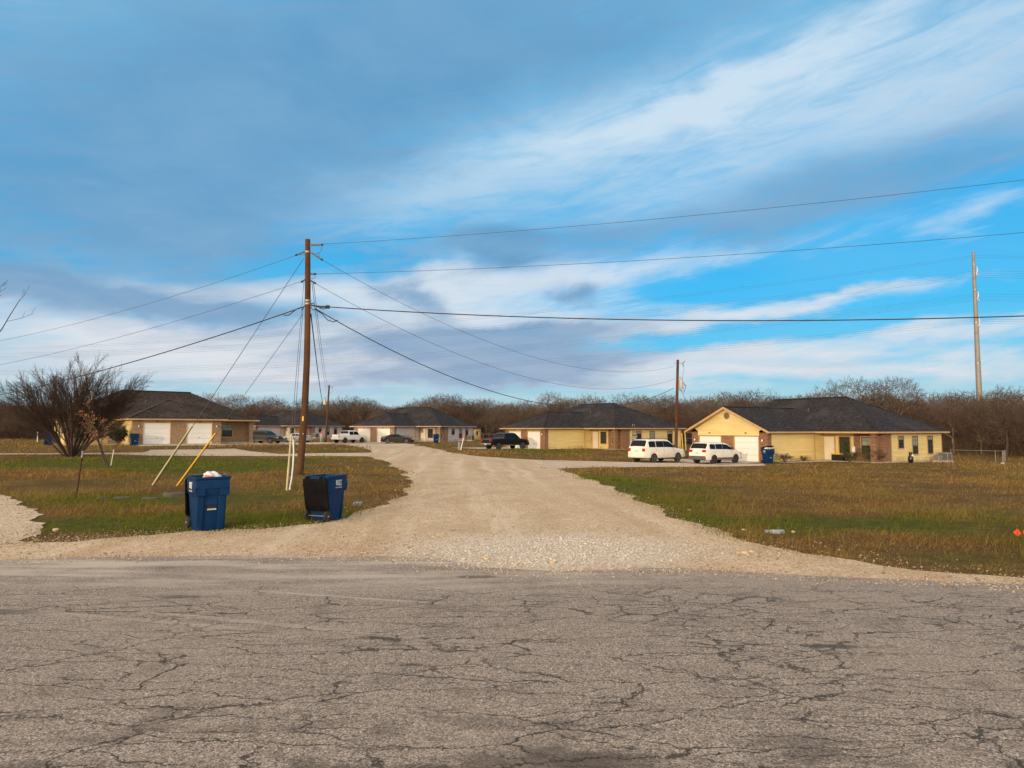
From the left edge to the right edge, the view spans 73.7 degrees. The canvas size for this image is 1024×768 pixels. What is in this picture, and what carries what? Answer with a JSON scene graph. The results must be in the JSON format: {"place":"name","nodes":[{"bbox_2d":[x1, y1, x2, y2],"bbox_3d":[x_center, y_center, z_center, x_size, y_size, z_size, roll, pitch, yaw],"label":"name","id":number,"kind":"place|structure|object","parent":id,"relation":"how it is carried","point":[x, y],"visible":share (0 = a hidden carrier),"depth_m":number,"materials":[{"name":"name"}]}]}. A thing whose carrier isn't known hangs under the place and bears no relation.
{"place":"outdoors","nodes":[
{"label":"outdoors","id":0,"kind":"place"},
{"bbox_2d":[162,492,184,496],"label":"concrete slab","id":1,"kind":"structure","parent":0,"point":[173,494],"depth_m":21.71,"materials":[{"name":"concrete"}]},
{"bbox_2d":[0,449,383,455],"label":"gravel track","id":2,"kind":"structure","parent":0,"point":[215,452],"depth_m":51.27,"materials":[{"name":"gravel"}]},
{"bbox_2d":[342,442,373,443],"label":"concrete driveway","id":3,"kind":"structure","parent":0,"point":[358,443],"depth_m":101.15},
{"bbox_2d":[331,430,365,442],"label":"pickup truck","id":4,"kind":"object","parent":3,"relation":"on","point":[351,435],"visible":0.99,"depth_m":104.74,"materials":[{"name":"white paint"}]},
{"bbox_2d":[471,447,534,448],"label":"concrete driveway","id":5,"kind":"structure","parent":0,"point":[501,448],"depth_m":81.50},
{"bbox_2d":[481,433,528,449],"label":"pickup truck","id":6,"kind":"object","parent":5,"relation":"on","point":[500,440],"visible":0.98,"depth_m":77.87,"materials":[{"name":"black paint"}]},
{"bbox_2d":[0,555,1023,767],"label":"asphalt road","id":7,"kind":"structure","parent":0,"point":[175,662],"depth_m":6.23,"materials":[{"name":"asphalt"}]},
{"bbox_2d":[0,433,1023,577],"bbox_3d":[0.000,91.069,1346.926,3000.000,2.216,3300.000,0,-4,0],"label":"ground","id":8,"kind":"structure","parent":0,"point":[83,521],"depth_m":22.80,"materials":[{"name":"plant"}]},
{"bbox_2d":[0,495,44,543],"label":"gravel yard","id":9,"kind":"structure","parent":8,"relation":"on","point":[9,517],"depth_m":15.93,"materials":[{"name":"gravel"}]},
{"bbox_2d":[0,350,156,456],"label":"bare bush","id":10,"kind":"object","parent":8,"relation":"on","point":[59,403],"visible":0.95,"depth_m":45.54,"materials":[{"name":"plant"}]},
{"bbox_2d":[74,394,112,466],"bbox_3d":[-22.603,2.540,36.743,1.886,3.976,1.537,1,-4,-19],"label":"sapling","id":11,"kind":"object","parent":8,"relation":"on","point":[96,437],"visible":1,"depth_m":36.70,"materials":[{"name":"brown plant"}]},
{"bbox_2d":[109,425,128,443],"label":"shrub","id":12,"kind":"object","parent":8,"relation":"on","point":[124,434],"visible":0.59,"depth_m":66.43,"materials":[{"name":"green plant"}]},
{"bbox_2d":[54,390,259,444],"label":"house","id":13,"kind":"structure","parent":8,"relation":"on","point":[162,417],"depth_m":71.27,"materials":[{"name":"concrete"}]},
{"bbox_2d":[142,420,171,444],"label":"garage door","id":14,"kind":"structure","parent":13,"relation":"in","point":[153,432],"depth_m":68.23,"materials":[{"name":"metal"}]},
{"bbox_2d":[186,420,212,443],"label":"garage door","id":15,"kind":"structure","parent":13,"relation":"in","point":[204,429],"depth_m":70.79,"materials":[{"name":"metal"}]},
{"bbox_2d":[221,423,232,437],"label":"window","id":16,"kind":"structure","parent":13,"relation":"in","point":[227,428],"depth_m":77.71,"materials":[{"name":"glass"}]},
{"bbox_2d":[185,474,230,530],"bbox_3d":[-6.658,2.576,14.904,0.750,1.145,0.955,3,-5,-38],"label":"wheeled bin","id":17,"kind":"object","parent":8,"relation":"on","point":[205,503],"visible":1,"depth_m":14.63,"materials":[{"name":"blue plastic"}]},
{"bbox_2d":[152,260,302,485],"bbox_3d":[-11.678,-1.012,28.950,0.060,10.320,7.289,-2,-4,29],"label":"guy wire","id":18,"kind":"object","parent":8,"relation":"attached to","point":[173,454],"visible":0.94,"depth_m":26.77,"materials":[{"name":"beige plastic"}]},
{"bbox_2d":[176,317,300,486],"bbox_3d":[-11.164,0.301,28.775,0.056,7.684,7.029,-1,-4,21],"label":"guy wire","id":19,"kind":"object","parent":8,"relation":"attached to","point":[197,458],"visible":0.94,"depth_m":26.62,"materials":[{"name":"yellow plastic"}]},
{"bbox_2d":[221,394,259,413],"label":"bare tree","id":20,"kind":"object","parent":8,"relation":"on","point":[234,404],"visible":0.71,"depth_m":149.80,"materials":[{"name":"brown plant"}]},
{"bbox_2d":[244,395,290,414],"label":"bare tree","id":21,"kind":"object","parent":8,"relation":"on","point":[277,404],"visible":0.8,"depth_m":154.95,"materials":[{"name":"brown plant"}]},
{"bbox_2d":[252,411,344,437],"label":"house","id":22,"kind":"structure","parent":8,"relation":"on","point":[279,423],"depth_m":144.48,"materials":[{"name":"concrete"}]},
{"bbox_2d":[284,433,312,441],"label":"sedan","id":23,"kind":"object","parent":8,"relation":"on","point":[296,436],"visible":0.57,"depth_m":108.86,"materials":[{"name":"silver metal"}]},
{"bbox_2d":[283,239,337,474],"bbox_3d":[-9.534,-1.153,32.145,2.632,11.496,0.349,0,-4,0],"label":"utility pole","id":24,"kind":"object","parent":8,"relation":"on","point":[305,399],"visible":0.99,"depth_m":32.07,"materials":[{"name":"brown wood"}]},
{"bbox_2d":[0,307,302,394],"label":"overhead wire","id":25,"kind":"object","parent":24,"relation":"attached to","point":[156,354],"visible":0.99,"depth_m":36.80,"materials":[{"name":"metal"}]},
{"bbox_2d":[286,284,303,491],"bbox_3d":[-8.812,-0.526,27.923,0.068,9.259,8.623,1,-4,-14],"label":"guy wire","id":26,"kind":"object","parent":24,"relation":"attached to","point":[287,479],"visible":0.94,"depth_m":24.95,"materials":[{"name":"beige plastic"}]},
{"bbox_2d":[289,314,302,488],"bbox_3d":[-8.803,0.180,28.072,0.113,7.870,8.259,1,-4,-15],"label":"guy wire","id":27,"kind":"object","parent":24,"relation":"attached to","point":[292,467],"visible":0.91,"depth_m":25.32,"materials":[{"name":"white plastic"}]},
{"bbox_2d":[315,308,672,407],"bbox_3d":[2.946,-0.477,48.136,0.042,4.133,40.341,-3,-5,37],"label":"overhead wire","id":28,"kind":"object","parent":24,"relation":"attached to","point":[469,383],"visible":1,"depth_m":40.23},
{"bbox_2d":[323,260,673,371],"bbox_3d":[3.071,-3.115,48.309,0.017,3.531,40.162,-3,-5,37],"label":"overhead wire","id":29,"kind":"object","parent":24,"relation":"attached to","point":[469,334],"visible":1,"depth_m":40.37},
{"bbox_2d":[326,232,1023,273],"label":"overhead wire","id":30,"kind":"object","parent":24,"relation":"attached to","point":[685,257],"visible":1,"depth_m":27.85,"materials":[{"name":"metal"}]},
{"bbox_2d":[331,180,1020,243],"bbox_3d":[16.999,-8.094,25.387,54.005,2.170,0.017,-1,-4,15],"label":"overhead wire","id":31,"kind":"object","parent":24,"relation":"attached to","point":[691,215],"visible":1,"depth_m":27.87,"materials":[{"name":"metal"}]},
{"bbox_2d":[329,306,1023,320],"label":"overhead wire","id":32,"kind":"object","parent":24,"relation":"attached to","point":[687,320],"visible":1,"depth_m":28.98,"materials":[{"name":"metal"}]},
{"bbox_2d":[228,442,417,446],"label":"gravel lane","id":33,"kind":"structure","parent":8,"relation":"on","point":[386,444],"depth_m":95.86,"materials":[{"name":"gravel"}]},
{"bbox_2d":[253,430,283,443],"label":"parked suv","id":34,"kind":"object","parent":33,"relation":"on","point":[260,436],"visible":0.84,"depth_m":99.88,"materials":[{"name":"green paint"}]},
{"bbox_2d":[381,434,413,443],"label":"sports car","id":35,"kind":"object","parent":33,"relation":"on","point":[387,439],"visible":0.98,"depth_m":101.28,"materials":[{"name":"grey paint"}]},
{"bbox_2d":[303,474,347,521],"bbox_3d":[-4.479,2.716,16.354,0.694,1.058,0.883,-2,-4,23],"label":"wheeled bin","id":36,"kind":"object","parent":8,"relation":"on","point":[323,496],"visible":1,"depth_m":16.09,"materials":[{"name":"blue plastic"}]},
{"bbox_2d":[313,402,341,419],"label":"bare tree","id":37,"kind":"object","parent":8,"relation":"on","point":[332,408],"visible":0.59,"depth_m":166.99,"materials":[{"name":"brown plant"}]},
{"bbox_2d":[323,385,332,441],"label":"utility pole","id":38,"kind":"object","parent":8,"relation":"on","point":[327,406],"visible":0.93,"depth_m":111.81,"materials":[{"name":"brown wood"}]},
{"bbox_2d":[329,393,366,420],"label":"bare tree","id":39,"kind":"object","parent":8,"relation":"on","point":[345,405],"visible":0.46,"depth_m":172.67,"materials":[{"name":"brown plant"}]},
{"bbox_2d":[346,402,379,418],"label":"bare tree","id":40,"kind":"object","parent":8,"relation":"on","point":[366,409],"visible":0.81,"depth_m":165.69,"materials":[{"name":"brown plant"}]},
{"bbox_2d":[349,407,476,442],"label":"house","id":41,"kind":"structure","parent":8,"relation":"on","point":[421,424],"depth_m":110.97,"materials":[{"name":"concrete"}]},
{"bbox_2d":[357,427,370,441],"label":"garage door","id":42,"kind":"structure","parent":41,"relation":"in","point":[366,431],"depth_m":108.13,"materials":[{"name":"metal"}]},
{"bbox_2d":[377,427,389,441],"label":"garage door","id":43,"kind":"structure","parent":41,"relation":"in","point":[381,431],"depth_m":106.79,"materials":[{"name":"metal"}]},
{"bbox_2d":[416,392,463,414],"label":"bare tree","id":44,"kind":"object","parent":8,"relation":"on","point":[443,404],"visible":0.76,"depth_m":139.17,"materials":[{"name":"brown plant"}]},
{"bbox_2d":[460,402,491,425],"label":"bare tree","id":45,"kind":"object","parent":8,"relation":"on","point":[468,408],"visible":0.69,"depth_m":147.73,"materials":[{"name":"brown plant"}]},
{"bbox_2d":[475,399,505,421],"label":"bare tree","id":46,"kind":"object","parent":8,"relation":"on","point":[486,403],"visible":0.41,"depth_m":150.09,"materials":[{"name":"brown plant"}]},
{"bbox_2d":[480,405,510,425],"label":"bare tree","id":47,"kind":"object","parent":8,"relation":"on","point":[497,408],"visible":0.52,"depth_m":142.26,"materials":[{"name":"brown plant"}]},
{"bbox_2d":[483,409,515,433],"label":"bare tree","id":48,"kind":"object","parent":8,"relation":"on","point":[494,424],"visible":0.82,"depth_m":130.97,"materials":[{"name":"brown plant"}]},
{"bbox_2d":[0,401,1023,456],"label":"undergrowth","id":49,"kind":"object","parent":8,"relation":"on","point":[972,444],"visible":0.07,"depth_m":94.90,"materials":[{"name":"plant"}]},
{"bbox_2d":[0,445,1023,584],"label":"gravel drive","id":50,"kind":"structure","parent":8,"relation":"on","point":[443,465],"depth_m":14.53,"materials":[{"name":"gravel"}]},
{"bbox_2d":[509,398,538,418],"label":"bare tree","id":51,"kind":"object","parent":8,"relation":"on","point":[519,406],"visible":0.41,"depth_m":145.83,"materials":[{"name":"brown plant"}]},
{"bbox_2d":[532,391,571,413],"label":"bare tree","id":52,"kind":"object","parent":8,"relation":"on","point":[550,398],"visible":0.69,"depth_m":131.31,"materials":[{"name":"brown plant"}]},
{"bbox_2d":[555,398,587,410],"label":"bare tree","id":53,"kind":"object","parent":8,"relation":"on","point":[573,404],"visible":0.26,"depth_m":126.83,"materials":[{"name":"brown plant"}]},
{"bbox_2d":[500,403,686,449],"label":"house","id":54,"kind":"structure","parent":8,"relation":"on","point":[604,427],"depth_m":84.06,"materials":[{"name":"paint"}]},
{"bbox_2d":[527,429,540,448],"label":"garage door","id":55,"kind":"structure","parent":54,"relation":"in","point":[534,437],"depth_m":82.32,"materials":[{"name":"metal"}]},
{"bbox_2d":[592,431,598,447],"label":"door","id":56,"kind":"structure","parent":54,"relation":"in","point":[595,434],"depth_m":84.77,"materials":[{"name":"silver metal"}]},
{"bbox_2d":[624,393,657,416],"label":"bare tree","id":57,"kind":"object","parent":8,"relation":"on","point":[635,398],"visible":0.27,"depth_m":127.54,"materials":[{"name":"brown plant"}]},
{"bbox_2d":[627,400,664,417],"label":"bare tree","id":58,"kind":"object","parent":8,"relation":"on","point":[644,408],"visible":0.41,"depth_m":120.08,"materials":[{"name":"brown plant"}]},
{"bbox_2d":[541,460,764,467],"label":"gravel spur","id":59,"kind":"structure","parent":8,"relation":"on","point":[561,464],"depth_m":49.64,"materials":[{"name":"gravel"}]},
{"bbox_2d":[654,398,683,423],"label":"bare tree","id":60,"kind":"object","parent":8,"relation":"on","point":[666,407],"visible":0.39,"depth_m":119.96,"materials":[{"name":"brown plant"}]},
{"bbox_2d":[649,394,688,415],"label":"bare tree","id":61,"kind":"object","parent":8,"relation":"on","point":[663,399],"visible":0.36,"depth_m":130.74,"materials":[{"name":"brown plant"}]},
{"bbox_2d":[657,406,698,438],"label":"bare tree","id":62,"kind":"object","parent":8,"relation":"on","point":[683,418],"visible":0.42,"depth_m":107.49,"materials":[{"name":"brown plant"}]},
{"bbox_2d":[674,360,685,447],"bbox_3d":[15.746,2.432,63.928,1.265,9.469,0.420,0,-4,0],"label":"utility pole","id":63,"kind":"object","parent":8,"relation":"on","point":[679,384],"visible":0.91,"depth_m":63.92,"materials":[{"name":"brown wood"}]},
{"bbox_2d":[669,396,719,425],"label":"bare tree","id":64,"kind":"object","parent":8,"relation":"on","point":[695,402],"visible":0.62,"depth_m":119.02,"materials":[{"name":"brown plant"}]},
{"bbox_2d":[687,405,716,425],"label":"bare tree","id":65,"kind":"object","parent":8,"relation":"on","point":[701,413],"visible":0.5,"depth_m":104.54,"materials":[{"name":"brown plant"}]},
{"bbox_2d":[696,395,739,415],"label":"bare tree","id":66,"kind":"object","parent":8,"relation":"on","point":[719,400],"visible":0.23,"depth_m":123.19,"materials":[{"name":"brown plant"}]},
{"bbox_2d":[719,392,757,406],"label":"bare tree","id":67,"kind":"object","parent":8,"relation":"on","point":[737,399],"visible":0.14,"depth_m":115.57,"materials":[{"name":"brown plant"}]},
{"bbox_2d":[729,389,780,405],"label":"bare tree","id":68,"kind":"object","parent":8,"relation":"on","point":[773,397],"visible":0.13,"depth_m":118.49,"materials":[{"name":"brown plant"}]},
{"bbox_2d":[760,446,774,462],"bbox_3d":[20.901,5.758,55.892,0.765,1.443,0.973,1,-4,-20],"label":"wheeled bin","id":69,"kind":"object","parent":8,"relation":"on","point":[767,455],"visible":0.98,"depth_m":55.57,"materials":[{"name":"blue plastic"}]},
{"bbox_2d":[684,396,949,462],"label":"house","id":70,"kind":"structure","parent":8,"relation":"on","point":[819,429],"depth_m":59.90,"materials":[{"name":"paint"}]},
{"bbox_2d":[698,435,721,442],"bbox_3d":[17.949,5.640,61.718,0.170,2.418,2.600,3,-5,-34],"label":"garage door","id":71,"kind":"structure","parent":70,"relation":"in","point":[702,438],"depth_m":61.76,"materials":[{"name":"metal"}]},
{"bbox_2d":[733,435,759,461],"bbox_3d":[20.116,5.429,58.509,0.170,2.418,2.600,3,-5,-34],"label":"garage door","id":72,"kind":"structure","parent":70,"relation":"in","point":[749,449],"depth_m":58.42,"materials":[{"name":"metal"}]},
{"bbox_2d":[823,435,835,459],"bbox_3d":[28.203,5.649,60.653,0.075,2.140,1.150,3,-5,-34],"label":"door","id":73,"kind":"structure","parent":70,"relation":"in","point":[829,443],"depth_m":60.70,"materials":[{"name":"silver metal"}]},
{"bbox_2d":[838,436,850,453],"bbox_3d":[28.997,5.327,59.493,0.080,1.630,1.130,3,-5,-34],"label":"window","id":74,"kind":"structure","parent":70,"relation":"in","point":[841,439],"depth_m":59.58,"materials":[{"name":"glass"}]},
{"bbox_2d":[860,436,869,454],"bbox_3d":[30.145,5.213,57.763,0.080,1.630,1.330,3,-5,-34],"label":"window","id":75,"kind":"structure","parent":70,"relation":"in","point":[864,440],"depth_m":57.96,"materials":[{"name":"glass"}]},
{"bbox_2d":[911,435,918,454],"bbox_3d":[35.154,5.331,59.553,1.080,1.730,0.080,3,-5,-34],"label":"window","id":76,"kind":"structure","parent":70,"relation":"in","point":[915,449],"depth_m":59.52,"materials":[{"name":"glass"}]},
{"bbox_2d":[927,435,933,454],"bbox_3d":[37.392,5.431,61.059,1.080,1.730,0.080,3,-5,-34],"label":"window","id":77,"kind":"structure","parent":70,"relation":"in","point":[930,450],"depth_m":61.01,"materials":[{"name":"glass"}]},
{"bbox_2d":[806,375,900,410],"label":"bare tree","id":78,"kind":"object","parent":8,"relation":"on","point":[854,392],"visible":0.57,"depth_m":98.86,"materials":[{"name":"brown plant"}]},
{"bbox_2d":[853,446,887,461],"bbox_3d":[29.590,5.831,56.440,2.341,1.600,2.546,1,-4,-8],"label":"shrub","id":79,"kind":"object","parent":8,"relation":"on","point":[866,455],"visible":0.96,"depth_m":56.34,"materials":[{"name":"plant"}]},
{"bbox_2d":[861,376,930,413],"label":"bare tree","id":80,"kind":"object","parent":8,"relation":"on","point":[886,398],"visible":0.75,"depth_m":97.06,"materials":[{"name":"brown plant"}]},
{"bbox_2d":[884,402,923,421],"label":"bare tree","id":81,"kind":"object","parent":8,"relation":"on","point":[912,414],"visible":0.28,"depth_m":89.49,"materials":[{"name":"brown plant"}]},
{"bbox_2d":[905,403,939,426],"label":"bare tree","id":82,"kind":"object","parent":8,"relation":"on","point":[919,412],"visible":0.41,"depth_m":91.97,"materials":[{"name":"brown plant"}]},
{"bbox_2d":[903,391,955,427],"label":"bare tree","id":83,"kind":"object","parent":8,"relation":"on","point":[934,403],"visible":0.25,"depth_m":104.52,"materials":[{"name":"brown plant"}]},
{"bbox_2d":[908,398,967,425],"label":"bare tree","id":84,"kind":"object","parent":8,"relation":"on","point":[944,404],"visible":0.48,"depth_m":94.77,"materials":[{"name":"brown plant"}]},
{"bbox_2d":[937,452,953,462],"bbox_3d":[38.757,6.629,61.104,0.958,1.060,0.958,3,-5,-34],"label":"air conditioner","id":85,"kind":"object","parent":8,"relation":"on","point":[947,457],"visible":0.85,"depth_m":60.81,"materials":[{"name":"metal"}]},
{"bbox_2d":[924,401,975,452],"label":"bare tree","id":86,"kind":"object","parent":8,"relation":"on","point":[954,423],"visible":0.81,"depth_m":84.94,"materials":[{"name":"brown plant"}]},
{"bbox_2d":[930,387,975,443],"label":"bare tree","id":87,"kind":"object","parent":8,"relation":"on","point":[951,402],"visible":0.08,"depth_m":106.17,"materials":[{"name":"brown plant"}]},
{"bbox_2d":[934,393,984,448],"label":"bare tree","id":88,"kind":"object","parent":8,"relation":"on","point":[957,400],"visible":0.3,"depth_m":97.24,"materials":[{"name":"brown plant"}]},
{"bbox_2d":[954,415,995,454],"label":"bare tree","id":89,"kind":"object","parent":8,"relation":"on","point":[974,424],"visible":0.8,"depth_m":82.34,"materials":[{"name":"brown plant"}]},
{"bbox_2d":[972,251,981,437],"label":"steel pole","id":90,"kind":"object","parent":8,"relation":"on","point":[977,352],"visible":0.79,"depth_m":120.60,"materials":[{"name":"metal"}]},
{"bbox_2d":[8,256,966,347],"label":"overhead wire","id":91,"kind":"object","parent":90,"relation":"attached to","point":[515,313],"visible":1,"depth_m":135.75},
{"bbox_2d":[20,273,970,354],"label":"overhead wire","id":92,"kind":"object","parent":90,"relation":"attached to","point":[508,326],"visible":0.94,"depth_m":135.92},
{"bbox_2d":[28,258,966,348],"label":"overhead wire","id":93,"kind":"object","parent":90,"relation":"attached to","point":[523,314],"visible":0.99,"depth_m":135.78,"materials":[{"name":"metal"}]},
{"bbox_2d":[38,296,971,371],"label":"overhead wire","id":94,"kind":"object","parent":90,"relation":"attached to","point":[515,347],"visible":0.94,"depth_m":135.41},
{"bbox_2d":[47,275,971,355],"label":"overhead wire","id":95,"kind":"object","parent":90,"relation":"attached to","point":[539,325],"visible":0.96,"depth_m":134.99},
{"bbox_2d":[950,394,1005,430],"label":"bare tree","id":96,"kind":"object","parent":8,"relation":"on","point":[975,401],"visible":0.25,"depth_m":99.59,"materials":[{"name":"brown plant"}]},
{"bbox_2d":[950,449,1005,463],"bbox_3d":[47.001,6.982,65.511,15.250,1.608,3.637,3,-5,-39],"label":"chain link fence","id":97,"kind":"object","parent":8,"relation":"on","point":[1003,456],"visible":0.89,"depth_m":61.36,"materials":[{"name":"metal"}]},
{"bbox_2d":[957,401,1010,435],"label":"bare tree","id":98,"kind":"object","parent":8,"relation":"on","point":[979,407],"visible":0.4,"depth_m":91.06,"materials":[{"name":"brown plant"}]},
{"bbox_2d":[971,410,1023,455],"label":"bare tree","id":99,"kind":"object","parent":8,"relation":"on","point":[1001,438],"visible":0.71,"depth_m":79.14,"materials":[{"name":"brown plant"}]},
{"bbox_2d":[981,384,1023,456],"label":"bare tree","id":100,"kind":"object","parent":8,"relation":"on","point":[1006,426],"visible":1,"depth_m":77.55,"materials":[{"name":"brown plant"}]},
{"bbox_2d":[983,398,1023,450],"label":"bare tree","id":101,"kind":"object","parent":8,"relation":"on","point":[1006,409],"visible":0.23,"depth_m":86.99,"materials":[{"name":"brown plant"}]},
{"bbox_2d":[990,410,1023,441],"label":"bare tree","id":102,"kind":"object","parent":8,"relation":"on","point":[1019,430],"visible":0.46,"depth_m":78.63,"materials":[{"name":"brown plant"}]},
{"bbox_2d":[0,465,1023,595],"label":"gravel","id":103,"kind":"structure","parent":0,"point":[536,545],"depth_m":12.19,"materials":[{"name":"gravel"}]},
{"bbox_2d":[0,0,1023,428],"label":"sky","id":104,"kind":"structure","parent":0,"point":[151,151],"materials":[{"name":"blue"}]},
{"bbox_2d":[657,459,760,463],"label":"concrete driveway","id":105,"kind":"structure","parent":0,"point":[703,461],"depth_m":57.65,"materials":[{"name":"concrete"}]},
{"bbox_2d":[628,438,684,462],"bbox_3d":[12.059,5.496,56.761,5.340,1.975,2.371,3,-5,-39],"label":"parked suv","id":106,"kind":"object","parent":105,"relation":"on","point":[654,449],"visible":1,"depth_m":55.52,"materials":[{"name":"white paint"}]},
{"bbox_2d":[689,442,741,463],"bbox_3d":[16.509,5.569,55.353,4.840,1.726,2.256,3,-5,-37],"label":"parked suv","id":107,"kind":"object","parent":105,"relation":"on","point":[714,452],"visible":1,"depth_m":54.23,"materials":[{"name":"white paint"}]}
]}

